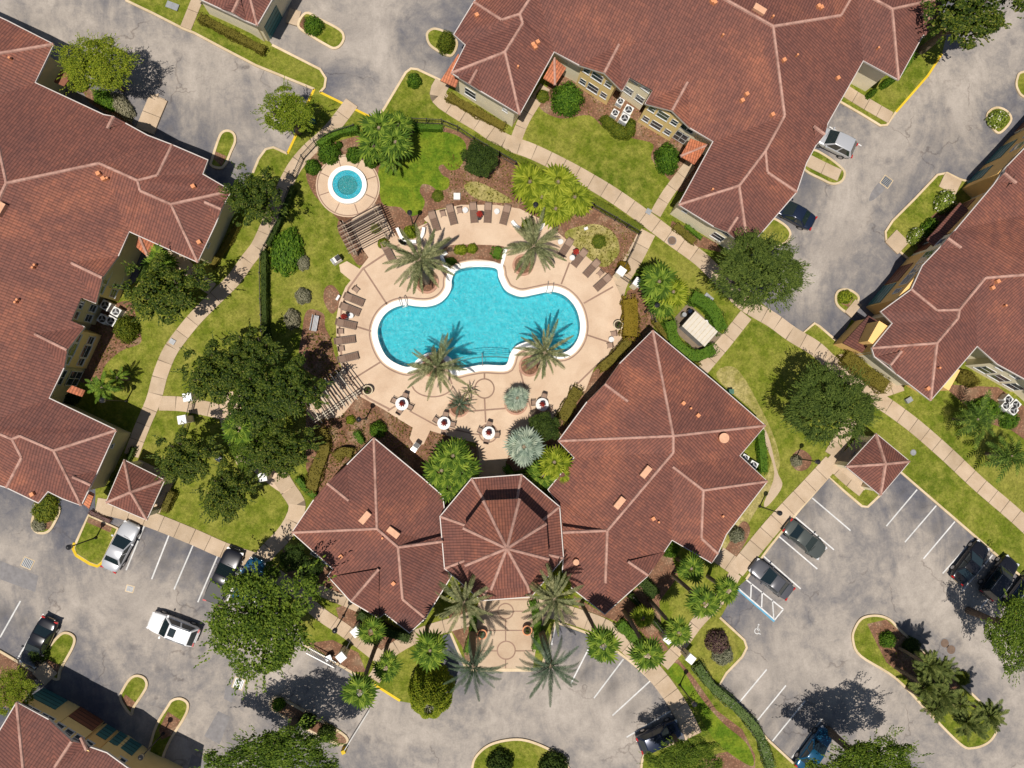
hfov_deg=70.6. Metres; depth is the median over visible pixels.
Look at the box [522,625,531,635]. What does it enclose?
planter urn
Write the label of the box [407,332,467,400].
date palm
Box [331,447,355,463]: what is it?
hedge
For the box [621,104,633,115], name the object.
air conditioner
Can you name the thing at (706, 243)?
mulch bed
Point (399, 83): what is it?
kerb
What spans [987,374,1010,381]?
window
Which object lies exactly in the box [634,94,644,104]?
window
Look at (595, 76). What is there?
window
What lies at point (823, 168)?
sidewalk
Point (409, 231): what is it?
shrub
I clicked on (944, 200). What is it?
shrub
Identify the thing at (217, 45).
kerb
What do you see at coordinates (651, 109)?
window
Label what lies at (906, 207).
kerb
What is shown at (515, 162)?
iron fence
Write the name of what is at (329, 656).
gate motor
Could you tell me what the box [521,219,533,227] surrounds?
shrub
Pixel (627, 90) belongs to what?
window
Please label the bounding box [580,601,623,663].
fan palm
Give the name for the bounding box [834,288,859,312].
kerb
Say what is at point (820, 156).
island lawn
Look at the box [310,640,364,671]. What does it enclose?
mulch bed
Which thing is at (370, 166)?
shrub
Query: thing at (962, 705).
feather palm
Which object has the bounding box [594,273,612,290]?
sun lounger
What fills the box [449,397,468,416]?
palm planter
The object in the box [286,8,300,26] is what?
sidewalk
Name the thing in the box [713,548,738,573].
sidewalk
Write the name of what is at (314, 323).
garden bench
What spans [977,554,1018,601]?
parked car
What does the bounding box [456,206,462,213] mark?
side table
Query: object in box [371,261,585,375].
swimming pool
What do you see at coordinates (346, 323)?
sun lounger
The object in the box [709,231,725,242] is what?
window
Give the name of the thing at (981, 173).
garage door
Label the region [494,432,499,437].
patio chair
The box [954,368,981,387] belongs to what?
shrub
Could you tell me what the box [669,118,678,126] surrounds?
window
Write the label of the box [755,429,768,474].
hedge
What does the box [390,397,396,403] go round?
patio chair
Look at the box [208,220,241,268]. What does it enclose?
hedge
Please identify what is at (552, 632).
kerb
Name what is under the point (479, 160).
round tree
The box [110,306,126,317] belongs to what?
air conditioner
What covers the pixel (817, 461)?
lamp post
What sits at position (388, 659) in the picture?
fan palm
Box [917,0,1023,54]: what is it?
magnolia tree
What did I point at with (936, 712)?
feather palm
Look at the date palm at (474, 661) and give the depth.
60.76 m
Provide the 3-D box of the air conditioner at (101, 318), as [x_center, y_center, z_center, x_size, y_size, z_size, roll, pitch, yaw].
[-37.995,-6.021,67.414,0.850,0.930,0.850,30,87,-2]
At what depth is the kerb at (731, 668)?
70.55 m
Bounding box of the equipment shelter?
[673,305,721,349]
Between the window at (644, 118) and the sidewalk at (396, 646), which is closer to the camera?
the sidewalk at (396, 646)
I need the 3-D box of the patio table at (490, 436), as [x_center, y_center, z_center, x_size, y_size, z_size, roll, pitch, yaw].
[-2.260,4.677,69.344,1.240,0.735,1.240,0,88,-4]
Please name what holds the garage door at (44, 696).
in the apartment building at (49, 729)
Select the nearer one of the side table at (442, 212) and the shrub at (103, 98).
the shrub at (103, 98)
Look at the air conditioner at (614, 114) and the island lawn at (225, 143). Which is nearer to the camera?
the island lawn at (225, 143)
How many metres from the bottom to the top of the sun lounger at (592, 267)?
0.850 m
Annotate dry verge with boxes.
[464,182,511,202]
[716,366,779,548]
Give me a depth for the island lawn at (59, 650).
66.70 m
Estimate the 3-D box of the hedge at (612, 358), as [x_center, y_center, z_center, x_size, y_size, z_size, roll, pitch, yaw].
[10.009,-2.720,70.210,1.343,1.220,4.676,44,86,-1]
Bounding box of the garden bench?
[309,314,319,330]
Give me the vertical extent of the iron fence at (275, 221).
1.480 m
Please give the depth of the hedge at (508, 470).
69.00 m
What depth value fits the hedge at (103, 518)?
67.08 m
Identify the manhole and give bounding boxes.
[667,236,676,244]
[910,449,915,455]
[940,638,949,647]
[946,644,955,654]
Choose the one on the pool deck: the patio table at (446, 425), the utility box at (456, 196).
the patio table at (446, 425)
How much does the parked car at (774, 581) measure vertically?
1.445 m
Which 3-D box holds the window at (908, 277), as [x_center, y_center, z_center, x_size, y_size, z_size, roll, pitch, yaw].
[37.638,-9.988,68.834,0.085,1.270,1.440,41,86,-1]
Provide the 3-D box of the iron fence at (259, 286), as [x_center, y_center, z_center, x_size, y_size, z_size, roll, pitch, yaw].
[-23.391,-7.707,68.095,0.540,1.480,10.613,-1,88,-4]
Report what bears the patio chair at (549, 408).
on the pool deck
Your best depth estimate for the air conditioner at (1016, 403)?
72.17 m
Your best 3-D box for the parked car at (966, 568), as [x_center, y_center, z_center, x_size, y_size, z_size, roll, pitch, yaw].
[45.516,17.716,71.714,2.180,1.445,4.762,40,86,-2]
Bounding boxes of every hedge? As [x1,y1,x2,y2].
[88,510,111,523]
[106,446,137,488]
[137,262,145,283]
[160,490,178,513]
[196,12,267,56]
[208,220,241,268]
[259,248,272,349]
[265,184,297,247]
[295,476,317,498]
[305,425,332,493]
[315,123,359,148]
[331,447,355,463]
[352,430,365,444]
[354,608,413,643]
[412,122,443,132]
[444,91,507,132]
[463,605,478,654]
[474,134,536,166]
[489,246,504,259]
[502,464,513,474]
[527,598,542,651]
[554,383,584,424]
[591,196,645,234]
[596,337,631,373]
[613,616,642,644]
[618,294,640,341]
[627,591,664,632]
[637,577,659,600]
[650,318,701,367]
[660,317,719,362]
[671,221,697,245]
[683,223,702,239]
[685,288,728,336]
[691,660,776,767]
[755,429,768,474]
[837,349,891,394]
[885,51,918,84]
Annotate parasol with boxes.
[341,313,348,319]
[476,211,482,219]
[571,249,578,256]
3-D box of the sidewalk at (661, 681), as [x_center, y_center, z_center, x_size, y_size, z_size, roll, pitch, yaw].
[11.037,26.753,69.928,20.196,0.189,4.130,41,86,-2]
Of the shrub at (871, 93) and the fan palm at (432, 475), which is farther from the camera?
the shrub at (871, 93)
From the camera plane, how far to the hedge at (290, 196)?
68.33 m
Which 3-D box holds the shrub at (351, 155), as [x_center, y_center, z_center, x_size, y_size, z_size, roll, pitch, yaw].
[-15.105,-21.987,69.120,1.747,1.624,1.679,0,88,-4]
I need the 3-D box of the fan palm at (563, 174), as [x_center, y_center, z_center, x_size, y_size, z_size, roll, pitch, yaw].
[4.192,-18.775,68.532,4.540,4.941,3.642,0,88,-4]
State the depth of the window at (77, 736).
62.96 m
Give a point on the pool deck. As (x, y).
(372, 280)
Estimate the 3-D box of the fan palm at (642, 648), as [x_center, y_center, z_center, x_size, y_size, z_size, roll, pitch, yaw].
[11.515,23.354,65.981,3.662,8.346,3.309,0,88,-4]
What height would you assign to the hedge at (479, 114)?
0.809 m
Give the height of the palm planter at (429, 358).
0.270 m
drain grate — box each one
[20,556,34,569]
[125,584,134,592]
[231,676,245,690]
[880,175,892,188]
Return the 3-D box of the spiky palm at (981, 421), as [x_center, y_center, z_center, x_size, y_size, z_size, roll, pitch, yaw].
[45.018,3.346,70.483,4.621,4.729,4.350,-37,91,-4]
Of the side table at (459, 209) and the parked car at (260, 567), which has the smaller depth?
the parked car at (260, 567)
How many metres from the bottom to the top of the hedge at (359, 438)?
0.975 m
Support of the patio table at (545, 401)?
on the pool deck
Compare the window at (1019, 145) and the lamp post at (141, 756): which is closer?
the lamp post at (141, 756)
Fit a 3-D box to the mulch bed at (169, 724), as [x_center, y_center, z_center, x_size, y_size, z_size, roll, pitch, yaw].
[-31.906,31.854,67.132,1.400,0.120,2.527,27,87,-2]
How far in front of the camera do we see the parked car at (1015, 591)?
71.78 m
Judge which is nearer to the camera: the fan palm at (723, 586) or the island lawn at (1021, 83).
the fan palm at (723, 586)
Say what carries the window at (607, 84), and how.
in the apartment building at (744, 97)
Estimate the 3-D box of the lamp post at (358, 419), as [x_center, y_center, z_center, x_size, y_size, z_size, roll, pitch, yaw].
[-13.790,3.227,66.687,0.464,4.800,0.464,0,88,-4]
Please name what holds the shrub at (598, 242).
on the lawn circle
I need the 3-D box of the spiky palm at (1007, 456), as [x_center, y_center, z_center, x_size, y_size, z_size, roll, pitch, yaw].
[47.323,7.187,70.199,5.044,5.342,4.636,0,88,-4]
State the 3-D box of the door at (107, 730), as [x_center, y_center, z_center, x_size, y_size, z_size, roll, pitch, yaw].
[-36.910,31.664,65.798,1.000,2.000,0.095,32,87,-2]
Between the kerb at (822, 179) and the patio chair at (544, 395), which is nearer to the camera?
the patio chair at (544, 395)
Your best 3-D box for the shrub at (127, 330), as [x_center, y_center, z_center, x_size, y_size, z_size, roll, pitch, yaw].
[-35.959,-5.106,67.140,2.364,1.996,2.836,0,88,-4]
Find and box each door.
[33,687,67,709]
[68,707,103,730]
[96,724,115,739]
[264,5,281,38]
[868,282,896,304]
[885,263,912,284]
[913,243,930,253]
[962,198,975,207]
[966,165,992,183]
[984,139,1016,164]
[1015,122,1023,131]
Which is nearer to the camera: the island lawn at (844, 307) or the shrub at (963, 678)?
the shrub at (963, 678)
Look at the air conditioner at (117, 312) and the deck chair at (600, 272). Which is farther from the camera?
the deck chair at (600, 272)
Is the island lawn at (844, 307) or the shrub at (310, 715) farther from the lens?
the island lawn at (844, 307)
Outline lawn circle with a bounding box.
[564,224,619,266]
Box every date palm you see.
[382,223,454,293]
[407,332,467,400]
[434,572,492,634]
[442,631,507,700]
[501,207,566,279]
[513,319,573,380]
[516,630,578,705]
[522,562,584,636]
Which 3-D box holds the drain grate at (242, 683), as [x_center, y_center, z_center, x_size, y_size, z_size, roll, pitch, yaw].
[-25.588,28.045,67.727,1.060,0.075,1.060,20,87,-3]
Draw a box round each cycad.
[446,390,475,419]
[460,383,477,400]
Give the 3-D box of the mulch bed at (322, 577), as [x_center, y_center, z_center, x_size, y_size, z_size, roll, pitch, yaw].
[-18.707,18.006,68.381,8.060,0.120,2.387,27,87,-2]
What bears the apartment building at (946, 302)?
on the asphalt
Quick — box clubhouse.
[291,330,767,632]
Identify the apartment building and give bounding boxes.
[0,17,234,508]
[0,687,182,767]
[200,0,291,41]
[440,0,943,248]
[833,122,1023,400]
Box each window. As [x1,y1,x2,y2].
[56,721,66,728]
[65,727,75,736]
[66,356,72,365]
[68,343,79,356]
[72,733,84,740]
[74,311,80,319]
[75,334,82,342]
[76,358,85,366]
[78,301,84,309]
[79,345,92,358]
[84,313,93,322]
[86,336,95,344]
[86,739,95,745]
[88,303,97,312]
[100,285,105,294]
[103,272,112,285]
[109,288,118,298]
[118,755,127,762]
[464,87,475,100]
[578,77,586,86]
[582,68,590,75]
[586,82,598,94]
[590,71,603,84]
[599,91,607,99]
[604,80,612,89]
[623,86,633,96]
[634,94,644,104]
[640,85,649,93]
[641,115,649,123]
[647,106,655,113]
[649,119,662,131]
[655,110,669,121]
[662,128,671,135]
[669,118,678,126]
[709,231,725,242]
[892,287,902,294]
[898,273,915,285]
[909,263,922,273]
[934,237,946,245]
[973,366,996,373]
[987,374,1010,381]
[1002,383,1023,390]
[1009,141,1023,152]
[1009,375,1020,379]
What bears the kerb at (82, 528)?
on the asphalt
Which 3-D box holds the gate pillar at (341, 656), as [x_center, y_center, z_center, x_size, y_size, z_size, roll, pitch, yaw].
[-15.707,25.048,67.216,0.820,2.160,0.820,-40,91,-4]
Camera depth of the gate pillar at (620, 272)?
68.88 m
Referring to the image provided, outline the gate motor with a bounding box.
[325,652,332,661]
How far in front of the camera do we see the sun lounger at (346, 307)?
68.89 m
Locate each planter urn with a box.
[363,385,372,394]
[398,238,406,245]
[477,629,486,638]
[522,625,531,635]
[613,320,622,329]
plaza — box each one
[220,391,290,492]
[447,597,572,667]
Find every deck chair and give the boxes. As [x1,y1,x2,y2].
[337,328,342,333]
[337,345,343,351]
[351,285,358,292]
[596,269,604,277]
[606,342,613,348]
[611,330,617,336]
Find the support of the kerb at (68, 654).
on the asphalt
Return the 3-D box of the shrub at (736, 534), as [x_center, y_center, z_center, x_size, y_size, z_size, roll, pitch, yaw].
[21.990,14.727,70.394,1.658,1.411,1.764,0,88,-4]
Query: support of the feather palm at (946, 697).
on the mulch bed at (878, 627)
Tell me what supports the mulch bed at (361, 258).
on the lawn at (767, 362)
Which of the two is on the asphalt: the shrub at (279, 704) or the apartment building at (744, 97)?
the apartment building at (744, 97)
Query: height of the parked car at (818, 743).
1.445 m
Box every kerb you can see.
[0,649,34,671]
[31,503,60,533]
[38,631,75,680]
[72,542,101,567]
[75,514,118,564]
[119,674,147,715]
[125,0,314,89]
[148,697,189,757]
[210,129,236,168]
[252,146,287,172]
[269,696,348,745]
[272,44,326,92]
[287,115,300,153]
[297,12,344,49]
[303,645,355,674]
[306,89,314,105]
[320,92,369,116]
[375,684,399,701]
[380,67,440,112]
[426,28,457,56]
[450,632,465,666]
[471,738,569,767]
[473,668,531,671]
[542,622,555,661]
[557,622,685,767]
[718,617,793,763]
[745,472,1020,578]
[768,308,836,341]
[771,218,790,246]
[804,149,845,184]
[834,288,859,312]
[840,101,896,126]
[851,614,997,749]
[884,172,968,258]
[895,53,942,111]
[985,106,1011,133]
[1015,71,1023,97]
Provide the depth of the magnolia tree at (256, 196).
63.27 m
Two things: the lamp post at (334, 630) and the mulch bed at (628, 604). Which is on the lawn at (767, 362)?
the mulch bed at (628, 604)
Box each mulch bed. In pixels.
[45,518,53,528]
[46,659,59,674]
[80,301,141,383]
[83,89,133,126]
[87,517,111,531]
[122,694,134,709]
[159,712,179,739]
[214,152,225,165]
[282,546,343,594]
[299,17,305,29]
[299,309,341,380]
[306,127,636,276]
[306,396,476,506]
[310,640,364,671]
[323,285,340,313]
[336,606,396,649]
[337,220,367,265]
[443,244,503,265]
[449,606,480,660]
[506,286,655,470]
[535,598,572,652]
[539,75,703,191]
[573,560,677,651]
[634,555,672,597]
[670,221,722,252]
[674,659,754,767]
[706,752,744,767]
[726,521,749,555]
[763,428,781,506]
[792,449,811,470]
[867,620,959,705]
[917,211,950,247]
[949,385,1023,438]
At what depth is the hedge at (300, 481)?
67.78 m
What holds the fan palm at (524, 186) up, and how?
on the mulch bed at (397, 217)
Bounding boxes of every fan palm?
[140,244,178,270]
[220,409,259,451]
[340,645,379,710]
[355,130,384,163]
[355,615,386,646]
[357,109,398,146]
[372,641,403,682]
[378,125,413,162]
[387,110,414,144]
[409,624,447,673]
[421,449,455,488]
[432,473,465,503]
[433,436,474,476]
[447,577,471,602]
[449,452,482,490]
[510,159,553,202]
[520,186,554,215]
[523,456,554,490]
[537,191,573,228]
[537,444,573,477]
[539,162,581,195]
[546,570,571,598]
[549,468,568,482]
[557,181,594,217]
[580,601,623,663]
[622,609,666,671]
[630,605,655,629]
[637,259,677,301]
[641,279,675,320]
[647,598,692,647]
[656,277,689,309]
[670,573,722,618]
[674,551,703,584]
[706,573,740,606]
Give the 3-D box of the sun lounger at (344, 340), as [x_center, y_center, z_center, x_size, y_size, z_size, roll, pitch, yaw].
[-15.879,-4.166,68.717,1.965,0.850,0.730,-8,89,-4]
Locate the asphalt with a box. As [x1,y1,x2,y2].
[0,0,1023,767]
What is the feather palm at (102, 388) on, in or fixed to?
on the lawn at (767, 362)
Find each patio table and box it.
[395,397,407,409]
[437,417,449,429]
[482,426,494,438]
[536,398,548,410]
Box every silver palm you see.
[503,386,529,410]
[503,425,545,467]
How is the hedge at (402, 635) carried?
on the mulch bed at (349, 619)
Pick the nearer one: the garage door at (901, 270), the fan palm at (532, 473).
the fan palm at (532, 473)
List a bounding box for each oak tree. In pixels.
[189,714,344,767]
[193,555,336,699]
[225,420,273,478]
[261,559,282,581]
[637,729,729,767]
[708,226,815,312]
[780,359,884,449]
[798,725,933,767]
[965,581,1023,686]
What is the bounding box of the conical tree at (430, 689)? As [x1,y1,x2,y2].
[407,664,454,718]
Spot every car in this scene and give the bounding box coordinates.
[19,615,59,668]
[100,520,140,573]
[146,610,200,646]
[203,546,244,605]
[232,557,265,602]
[635,717,682,753]
[748,558,795,600]
[777,198,816,230]
[782,518,826,559]
[794,725,831,767]
[816,127,857,158]
[950,539,989,585]
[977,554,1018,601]
[1002,571,1023,610]
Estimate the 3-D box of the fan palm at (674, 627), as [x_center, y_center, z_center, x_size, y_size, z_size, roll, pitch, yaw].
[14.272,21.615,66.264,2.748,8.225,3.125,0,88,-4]
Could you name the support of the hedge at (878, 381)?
on the lawn at (767, 362)
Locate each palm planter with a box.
[416,270,438,293]
[422,354,444,377]
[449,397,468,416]
[504,401,527,414]
[512,254,533,275]
[519,355,539,376]
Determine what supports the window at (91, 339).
in the apartment building at (91, 200)
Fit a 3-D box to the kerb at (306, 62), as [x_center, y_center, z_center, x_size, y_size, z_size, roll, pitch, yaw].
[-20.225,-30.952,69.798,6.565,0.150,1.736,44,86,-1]
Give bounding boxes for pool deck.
[306,204,621,460]
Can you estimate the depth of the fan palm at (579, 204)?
66.67 m
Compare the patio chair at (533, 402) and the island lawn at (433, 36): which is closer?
the patio chair at (533, 402)
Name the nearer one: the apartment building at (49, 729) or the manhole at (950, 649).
the apartment building at (49, 729)
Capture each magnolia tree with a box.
[109,242,217,325]
[144,421,225,487]
[170,330,260,406]
[190,451,261,527]
[208,323,288,377]
[209,350,301,433]
[218,161,287,227]
[239,417,325,481]
[243,346,334,422]
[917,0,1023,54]
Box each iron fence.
[258,246,266,337]
[263,187,288,248]
[291,123,353,179]
[411,118,498,155]
[499,151,593,206]
[592,203,641,266]
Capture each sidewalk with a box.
[32,661,57,684]
[95,498,255,565]
[124,98,357,457]
[136,94,167,134]
[158,396,219,418]
[164,248,215,293]
[180,0,201,29]
[254,473,305,566]
[266,567,387,682]
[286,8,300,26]
[298,577,360,611]
[382,614,477,654]
[430,78,1023,533]
[511,84,549,143]
[539,599,700,739]
[612,229,654,299]
[652,161,694,216]
[661,570,740,669]
[699,311,750,373]
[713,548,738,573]
[730,457,837,575]
[806,155,841,180]
[825,416,855,458]
[828,455,862,495]
[844,86,892,122]
[845,299,861,317]
[882,382,903,395]
[885,230,908,253]
[939,173,961,194]
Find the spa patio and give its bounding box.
[316,155,379,216]
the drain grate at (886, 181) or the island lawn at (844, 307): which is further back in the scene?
the drain grate at (886, 181)
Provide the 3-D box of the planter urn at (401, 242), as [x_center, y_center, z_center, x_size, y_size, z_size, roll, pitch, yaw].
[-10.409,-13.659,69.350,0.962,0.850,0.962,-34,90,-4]
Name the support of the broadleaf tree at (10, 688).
on the island lawn at (5, 661)
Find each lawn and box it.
[0,653,35,707]
[41,634,72,677]
[73,0,1023,767]
[75,517,115,563]
[122,677,144,711]
[150,700,186,756]
[212,132,233,166]
[271,701,345,742]
[300,14,342,46]
[378,131,465,215]
[428,30,455,53]
[474,741,549,767]
[669,663,753,765]
[806,151,843,182]
[837,291,857,309]
[841,18,945,123]
[854,617,995,746]
[887,175,970,256]
[989,109,1009,131]
[1018,73,1023,94]
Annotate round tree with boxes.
[279,543,308,572]
[300,556,323,577]
[460,140,498,177]
[528,411,560,442]
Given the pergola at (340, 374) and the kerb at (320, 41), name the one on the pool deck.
the pergola at (340, 374)
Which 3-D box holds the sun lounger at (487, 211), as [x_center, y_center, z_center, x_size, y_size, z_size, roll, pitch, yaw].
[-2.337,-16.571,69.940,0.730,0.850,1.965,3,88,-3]
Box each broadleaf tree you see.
[0,663,41,717]
[50,30,141,95]
[250,75,318,135]
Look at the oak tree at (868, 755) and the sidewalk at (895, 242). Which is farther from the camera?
the sidewalk at (895, 242)
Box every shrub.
[28,647,51,661]
[30,493,60,523]
[30,518,46,532]
[64,393,81,404]
[91,89,114,112]
[109,92,135,122]
[113,316,140,344]
[269,226,304,276]
[272,697,286,711]
[283,308,300,330]
[294,287,311,304]
[297,255,309,271]
[299,711,316,731]
[303,14,325,36]
[304,159,321,175]
[317,140,342,165]
[317,722,336,741]
[336,141,342,148]
[346,146,362,163]
[346,415,355,424]
[364,160,379,168]
[369,419,388,437]
[370,223,380,233]
[378,237,388,248]
[403,224,416,238]
[406,73,422,88]
[431,190,444,201]
[436,30,455,55]
[445,257,456,265]
[453,244,467,254]
[467,243,477,253]
[485,746,514,767]
[513,470,528,478]
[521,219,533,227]
[535,89,549,103]
[537,748,569,767]
[549,80,584,117]
[590,234,606,248]
[598,114,615,128]
[605,121,628,140]
[616,261,630,273]
[625,118,636,139]
[635,268,645,278]
[653,141,680,175]
[664,541,680,557]
[704,628,729,654]
[711,646,733,665]
[728,525,744,543]
[790,454,802,466]
[838,289,852,303]
[864,88,877,99]
[878,78,892,89]
[878,629,897,648]
[901,635,921,655]
[906,226,925,245]
[920,217,939,237]
[932,189,957,214]
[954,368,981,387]
[955,670,970,685]
[967,395,1001,421]
[985,108,1009,129]
[998,411,1020,429]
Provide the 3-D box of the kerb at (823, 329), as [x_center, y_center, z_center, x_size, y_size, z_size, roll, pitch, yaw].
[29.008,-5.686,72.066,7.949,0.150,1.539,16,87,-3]
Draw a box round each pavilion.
[105,459,174,519]
[833,433,909,495]
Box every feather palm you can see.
[84,371,122,403]
[105,367,129,387]
[376,155,406,176]
[894,666,946,706]
[898,646,950,685]
[904,686,949,723]
[910,674,963,714]
[913,652,962,683]
[948,705,988,741]
[951,693,977,714]
[968,698,1009,732]
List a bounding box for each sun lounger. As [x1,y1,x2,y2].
[333,335,355,344]
[335,318,356,329]
[337,351,358,363]
[339,302,360,315]
[343,292,364,306]
[380,240,395,259]
[428,210,440,230]
[446,203,457,224]
[469,201,477,222]
[483,201,491,222]
[499,203,510,224]
[558,237,573,257]
[570,248,587,267]
[582,258,600,277]
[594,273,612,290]
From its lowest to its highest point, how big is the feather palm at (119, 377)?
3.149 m
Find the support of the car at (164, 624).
on the asphalt
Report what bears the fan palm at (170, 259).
on the lawn at (767, 362)
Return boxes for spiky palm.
[950,389,1004,449]
[981,434,1023,482]
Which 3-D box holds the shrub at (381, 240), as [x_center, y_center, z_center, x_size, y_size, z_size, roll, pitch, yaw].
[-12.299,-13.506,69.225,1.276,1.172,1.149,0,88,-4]
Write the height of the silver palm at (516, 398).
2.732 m
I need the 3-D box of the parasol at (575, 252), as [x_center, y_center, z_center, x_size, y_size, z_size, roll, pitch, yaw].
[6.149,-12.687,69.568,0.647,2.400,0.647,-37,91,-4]
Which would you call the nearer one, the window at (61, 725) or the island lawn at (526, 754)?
the window at (61, 725)
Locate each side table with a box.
[439,209,445,216]
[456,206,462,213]
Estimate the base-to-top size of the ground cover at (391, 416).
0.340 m
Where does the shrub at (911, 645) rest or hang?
on the mulch bed at (878, 627)
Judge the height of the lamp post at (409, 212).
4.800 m
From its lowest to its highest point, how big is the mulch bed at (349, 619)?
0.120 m
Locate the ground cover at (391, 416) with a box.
[95,90,952,688]
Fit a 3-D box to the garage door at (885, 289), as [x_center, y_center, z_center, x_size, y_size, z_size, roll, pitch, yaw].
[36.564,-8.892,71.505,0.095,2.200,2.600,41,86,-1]
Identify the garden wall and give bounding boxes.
[395,228,416,244]
[420,227,425,240]
[440,249,506,273]
[510,220,519,230]
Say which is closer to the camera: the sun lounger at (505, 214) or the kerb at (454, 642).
the kerb at (454, 642)
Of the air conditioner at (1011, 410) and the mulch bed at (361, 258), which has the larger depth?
the air conditioner at (1011, 410)
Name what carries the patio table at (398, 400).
on the pool deck
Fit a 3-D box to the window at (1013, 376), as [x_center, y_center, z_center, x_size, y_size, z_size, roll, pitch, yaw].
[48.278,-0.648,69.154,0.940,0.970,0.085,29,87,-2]
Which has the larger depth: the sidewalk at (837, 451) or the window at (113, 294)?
the sidewalk at (837, 451)
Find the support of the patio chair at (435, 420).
on the pool deck
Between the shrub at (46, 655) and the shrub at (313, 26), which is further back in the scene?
the shrub at (313, 26)
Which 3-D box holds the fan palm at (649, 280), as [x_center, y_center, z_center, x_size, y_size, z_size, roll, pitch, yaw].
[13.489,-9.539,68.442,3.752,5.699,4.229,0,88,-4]
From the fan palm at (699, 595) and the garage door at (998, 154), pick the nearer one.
the fan palm at (699, 595)
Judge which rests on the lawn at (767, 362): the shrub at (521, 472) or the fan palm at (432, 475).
the shrub at (521, 472)
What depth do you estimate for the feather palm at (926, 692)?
66.62 m
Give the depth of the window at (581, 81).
69.98 m
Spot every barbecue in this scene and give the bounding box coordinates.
[330,254,342,265]
[410,441,420,451]
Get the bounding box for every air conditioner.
[96,313,108,325]
[99,299,115,311]
[105,315,117,326]
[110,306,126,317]
[609,108,619,119]
[614,97,624,108]
[617,112,629,125]
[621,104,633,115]
[741,453,748,460]
[747,459,758,469]
[996,401,1010,411]
[997,393,1013,403]
[1003,406,1018,415]
[1010,399,1021,408]
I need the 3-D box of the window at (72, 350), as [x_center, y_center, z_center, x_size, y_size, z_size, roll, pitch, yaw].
[-38.899,-3.051,63.928,0.085,1.370,1.340,23,87,-3]
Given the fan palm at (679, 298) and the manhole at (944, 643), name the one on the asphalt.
the manhole at (944, 643)
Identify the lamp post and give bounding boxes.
[66,536,97,549]
[99,398,127,402]
[138,732,164,759]
[332,614,344,633]
[356,417,366,421]
[407,210,414,224]
[644,303,659,312]
[678,683,696,706]
[758,505,782,515]
[798,458,820,463]
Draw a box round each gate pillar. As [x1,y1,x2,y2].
[177,414,193,424]
[182,393,198,401]
[258,472,271,481]
[335,645,348,662]
[349,622,362,637]
[613,266,626,278]
[629,277,640,289]
[658,630,670,644]
[680,648,696,664]
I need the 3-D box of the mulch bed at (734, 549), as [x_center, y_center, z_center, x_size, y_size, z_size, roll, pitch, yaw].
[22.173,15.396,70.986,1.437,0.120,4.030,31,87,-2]
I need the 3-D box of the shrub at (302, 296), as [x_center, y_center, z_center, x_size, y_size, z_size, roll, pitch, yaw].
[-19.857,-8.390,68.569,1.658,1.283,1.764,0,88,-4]
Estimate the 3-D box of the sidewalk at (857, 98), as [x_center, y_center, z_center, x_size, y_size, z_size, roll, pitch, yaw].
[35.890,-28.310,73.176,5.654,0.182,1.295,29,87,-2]
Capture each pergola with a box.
[301,368,360,424]
[337,203,390,255]
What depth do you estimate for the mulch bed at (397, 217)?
70.39 m
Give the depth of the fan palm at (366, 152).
66.28 m
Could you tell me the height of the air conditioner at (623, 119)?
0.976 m
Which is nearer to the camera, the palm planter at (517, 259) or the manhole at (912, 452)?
the palm planter at (517, 259)
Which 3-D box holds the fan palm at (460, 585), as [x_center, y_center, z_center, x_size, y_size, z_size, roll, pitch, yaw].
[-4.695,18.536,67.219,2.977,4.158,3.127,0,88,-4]
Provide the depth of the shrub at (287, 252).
68.17 m
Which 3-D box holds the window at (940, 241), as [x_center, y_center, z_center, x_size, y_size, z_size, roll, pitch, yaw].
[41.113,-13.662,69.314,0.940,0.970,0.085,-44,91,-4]
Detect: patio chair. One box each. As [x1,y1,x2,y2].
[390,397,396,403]
[395,409,402,415]
[432,417,438,423]
[450,422,455,427]
[483,438,488,444]
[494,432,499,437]
[531,400,535,405]
[540,393,547,398]
[546,406,552,411]
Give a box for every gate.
[306,648,336,667]
[341,710,369,754]
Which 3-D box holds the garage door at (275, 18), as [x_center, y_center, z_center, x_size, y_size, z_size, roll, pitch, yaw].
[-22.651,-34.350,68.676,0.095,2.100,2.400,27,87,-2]
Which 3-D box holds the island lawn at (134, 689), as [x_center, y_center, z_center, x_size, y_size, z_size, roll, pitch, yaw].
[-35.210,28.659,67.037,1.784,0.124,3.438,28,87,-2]
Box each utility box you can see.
[165,0,178,10]
[169,338,175,344]
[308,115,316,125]
[454,193,459,199]
[645,208,651,214]
[727,389,733,393]
[904,396,912,402]
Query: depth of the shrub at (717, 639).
69.56 m
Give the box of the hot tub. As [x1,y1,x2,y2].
[328,165,366,204]

